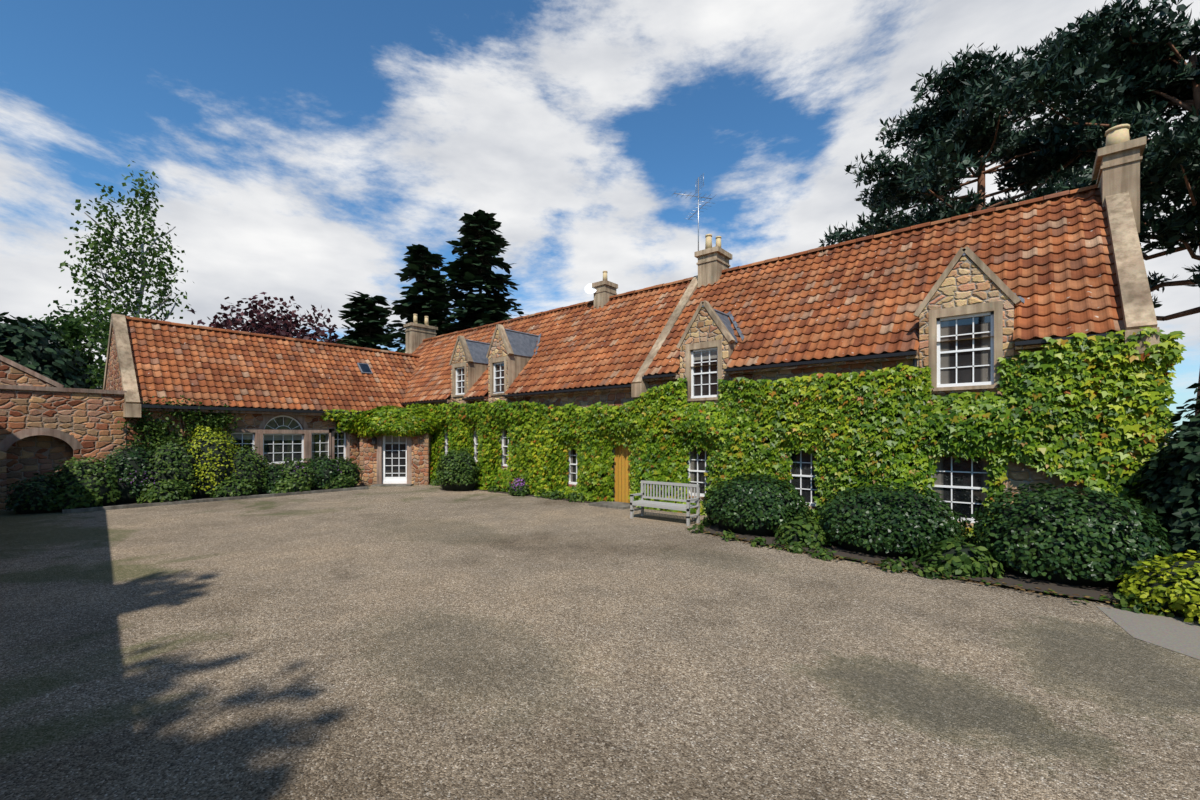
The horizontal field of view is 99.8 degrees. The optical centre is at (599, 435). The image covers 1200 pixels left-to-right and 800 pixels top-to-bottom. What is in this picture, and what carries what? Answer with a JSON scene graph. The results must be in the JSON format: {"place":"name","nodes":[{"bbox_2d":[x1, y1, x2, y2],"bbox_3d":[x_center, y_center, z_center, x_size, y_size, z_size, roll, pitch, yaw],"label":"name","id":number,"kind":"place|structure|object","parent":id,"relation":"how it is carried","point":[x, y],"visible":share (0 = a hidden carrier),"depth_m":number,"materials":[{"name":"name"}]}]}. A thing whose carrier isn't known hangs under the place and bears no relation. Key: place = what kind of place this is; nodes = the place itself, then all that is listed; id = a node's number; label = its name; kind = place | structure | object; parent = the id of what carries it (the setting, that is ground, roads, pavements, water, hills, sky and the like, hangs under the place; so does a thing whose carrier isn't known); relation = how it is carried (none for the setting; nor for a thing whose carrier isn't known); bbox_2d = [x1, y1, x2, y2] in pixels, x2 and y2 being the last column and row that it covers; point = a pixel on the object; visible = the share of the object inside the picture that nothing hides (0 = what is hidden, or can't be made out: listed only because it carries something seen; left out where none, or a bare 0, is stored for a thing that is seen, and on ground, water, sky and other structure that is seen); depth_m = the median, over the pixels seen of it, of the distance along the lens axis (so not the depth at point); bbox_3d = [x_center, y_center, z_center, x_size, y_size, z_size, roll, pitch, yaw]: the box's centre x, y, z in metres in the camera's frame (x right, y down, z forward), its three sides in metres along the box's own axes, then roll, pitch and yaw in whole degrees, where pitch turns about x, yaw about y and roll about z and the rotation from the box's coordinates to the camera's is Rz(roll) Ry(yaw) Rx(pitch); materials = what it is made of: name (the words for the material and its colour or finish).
{"place":"outdoors","nodes":[
{"label":"outdoors","id":0,"kind":"place"},
{"bbox_2d":[21,300,115,388],"bbox_3d":[-22.997,-6.903,15.853,69.071,13.412,14.537,0,0,62],"label":"green tree","id":1,"kind":"object","parent":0,"point":[73,330],"visible":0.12,"depth_m":33.68,"materials":[{"name":"green plant"}]},
{"bbox_2d":[58,160,193,389],"bbox_3d":[-22.022,-5.372,23.508,4.312,14.973,4.447,0,0,40],"label":"birch","id":2,"kind":"object","parent":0,"point":[159,274],"depth_m":23.16,"materials":[{"name":"green plant"}]},
{"bbox_2d":[0,355,411,483],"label":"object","id":3,"kind":"object","parent":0,"point":[8,441],"visible":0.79,"depth_m":18.74,"materials":[{"name":"beige stone"}]},
{"bbox_2d":[187,292,348,342],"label":"beech","id":4,"kind":"object","parent":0,"point":[285,327],"visible":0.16,"depth_m":56.58,"materials":[{"name":"purple plant"}]},
{"bbox_2d":[0,439,1199,799],"bbox_3d":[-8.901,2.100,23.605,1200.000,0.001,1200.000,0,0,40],"label":"ground","id":5,"kind":"structure","parent":0,"point":[408,643],"depth_m":4.58,"materials":[{"name":"grey gravel"}]},
{"bbox_2d":[0,329,432,509],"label":"wing rubble walls","id":6,"kind":"structure","parent":5,"relation":"on","point":[88,421],"depth_m":15.48,"materials":[{"name":"stone"}]},
{"bbox_2d":[62,484,635,513],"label":"kerb","id":7,"kind":"structure","parent":5,"relation":"on","point":[616,505],"depth_m":15.51,"materials":[{"name":"stone"}]},
{"bbox_2d":[61,484,1139,601],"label":"soil","id":8,"kind":"structure","parent":5,"relation":"on","point":[1010,579],"depth_m":7.34,"materials":[{"name":"brown soil"}]},
{"bbox_2d":[119,463,524,491],"bbox_3d":[-8.801,1.506,18.128,12.097,0.966,4.334,0,0,-14],"label":"flower","id":9,"kind":"object","parent":8,"relation":"on","point":[519,479],"visible":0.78,"depth_m":17.61,"materials":[{"name":"plant"}]},
{"bbox_2d":[2,334,1199,620],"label":"shrub","id":10,"kind":"object","parent":8,"relation":"on","point":[982,532],"depth_m":8.48,"materials":[{"name":"green plant"}]},
{"bbox_2d":[45,395,1184,617],"bbox_3d":[-3.664,0.405,11.421,24.075,3.604,11.694,0,0,40],"label":"shrub","id":11,"kind":"object","parent":8,"relation":"on","point":[811,527],"visible":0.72,"depth_m":15.45,"materials":[{"name":"green plant"}]},
{"bbox_2d":[320,327,1186,542],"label":"ivy leaves","id":12,"kind":"object","parent":8,"relation":"on","point":[1054,364],"visible":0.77,"depth_m":10.95,"materials":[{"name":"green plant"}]},
{"bbox_2d":[697,522,1177,613],"bbox_3d":[4.391,2.054,8.672,1.636,0.039,8.333,0,0,-33],"label":"stone edging","id":13,"kind":"object","parent":8,"relation":"on","point":[981,583],"visible":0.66,"depth_m":7.15,"materials":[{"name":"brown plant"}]},
{"bbox_2d":[80,223,1124,502],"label":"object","id":14,"kind":"object","parent":5,"relation":"on","point":[911,353],"depth_m":16.81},
{"bbox_2d":[103,136,1159,417],"bbox_3d":[-3.131,-3.470,16.840,30.160,5.760,16.766,0,0,40],"label":"stone trim","id":15,"kind":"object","parent":5,"relation":"on","point":[1117,172],"visible":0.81,"depth_m":10.48,"materials":[{"name":"beige stone"}]},
{"bbox_2d":[231,283,993,522],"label":"window frames","id":16,"kind":"structure","parent":15,"relation":"on","point":[403,480],"depth_m":13.71,"materials":[{"name":"white wood"}]},
{"bbox_2d":[232,315,990,518],"bbox_3d":[-3.682,-0.748,14.717,23.616,5.342,6.970,0,0,40],"label":"window glass","id":17,"kind":"object","parent":16,"relation":"in","point":[947,360],"visible":0.64,"depth_m":11.94,"materials":[{"name":"glass"}]},
{"bbox_2d":[125,184,1124,410],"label":"pantile roofs","id":18,"kind":"structure","parent":15,"relation":"on","point":[1049,259],"depth_m":14.83,"materials":[{"name":"orange tile"}]},
{"bbox_2d":[591,173,711,289],"bbox_3d":[1.697,-7.037,18.348,5.426,3.474,1.451,0,0,40],"label":"tv aerial","id":19,"kind":"object","parent":15,"relation":"on","point":[698,181],"visible":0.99,"depth_m":17.10,"materials":[{"name":"silver metal"}]},
{"bbox_2d":[357,252,966,373],"bbox_3d":[-1.326,-2.237,17.934,23.425,3.834,4.113,0,0,33],"label":"lead","id":20,"kind":"object","parent":15,"relation":"on","point":[725,314],"visible":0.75,"depth_m":20.61,"materials":[{"name":"grey metal"}]},
{"bbox_2d":[451,255,1013,404],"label":"dormer walls","id":21,"kind":"structure","parent":15,"relation":"attached to","point":[967,281],"depth_m":10.18,"materials":[{"name":"stone"}]},
{"bbox_2d":[466,293,1024,363],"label":"dormer roofs","id":22,"kind":"structure","parent":15,"relation":"on","point":[523,344],"depth_m":19.90,"materials":[{"name":"grey stone"}]},
{"bbox_2d":[413,124,1129,324],"bbox_3d":[0.431,-6.485,19.988,28.566,0.930,0.967,0,0,40],"label":"pot","id":23,"kind":"object","parent":15,"relation":"on","point":[1117,134],"visible":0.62,"depth_m":10.84,"materials":[{"name":"ceramic"}]},
{"bbox_2d":[630,480,699,525],"bbox_3d":[1.584,1.635,12.490,1.700,0.930,0.520,0,0,40],"label":"garden bench","id":24,"kind":"object","parent":5,"relation":"on","point":[643,503],"visible":1,"depth_m":12.53,"materials":[{"name":"white wood"}]},
{"bbox_2d":[183,425,1199,623],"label":"yellow shrub","id":25,"kind":"object","parent":5,"relation":"on","point":[1189,611],"visible":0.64,"depth_m":6.08,"materials":[{"name":"yellow plant"}]},
{"bbox_2d":[403,329,1148,536],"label":"range rubble walls","id":26,"kind":"structure","parent":5,"relation":"on","point":[1017,475],"depth_m":11.90,"materials":[{"name":"stone"}]},
{"bbox_2d":[615,443,631,502],"bbox_3d":[0.785,1.140,15.515,0.800,1.880,0.050,0,0,40],"label":"yellow door","id":27,"kind":"structure","parent":26,"relation":"in","point":[618,475],"depth_m":15.56,"materials":[{"name":"yellow wood"}]},
{"bbox_2d":[0,209,1199,554],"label":"conifer","id":28,"kind":"object","parent":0,"point":[490,305],"visible":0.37,"depth_m":41.20,"materials":[{"name":"green plant"}]},
{"bbox_2d":[0,0,1199,437],"label":"sky","id":29,"kind":"structure","parent":0,"point":[298,149],"materials":[{"name":"blue"}]},
{"bbox_2d":[6,508,1199,659],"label":"paving","id":30,"kind":"structure","parent":0,"point":[1178,634],"depth_m":5.46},
{"bbox_2d":[819,0,1199,559],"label":"pine","id":31,"kind":"object","parent":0,"point":[1110,59],"depth_m":20.16,"materials":[{"name":"green plant"}]}
]}

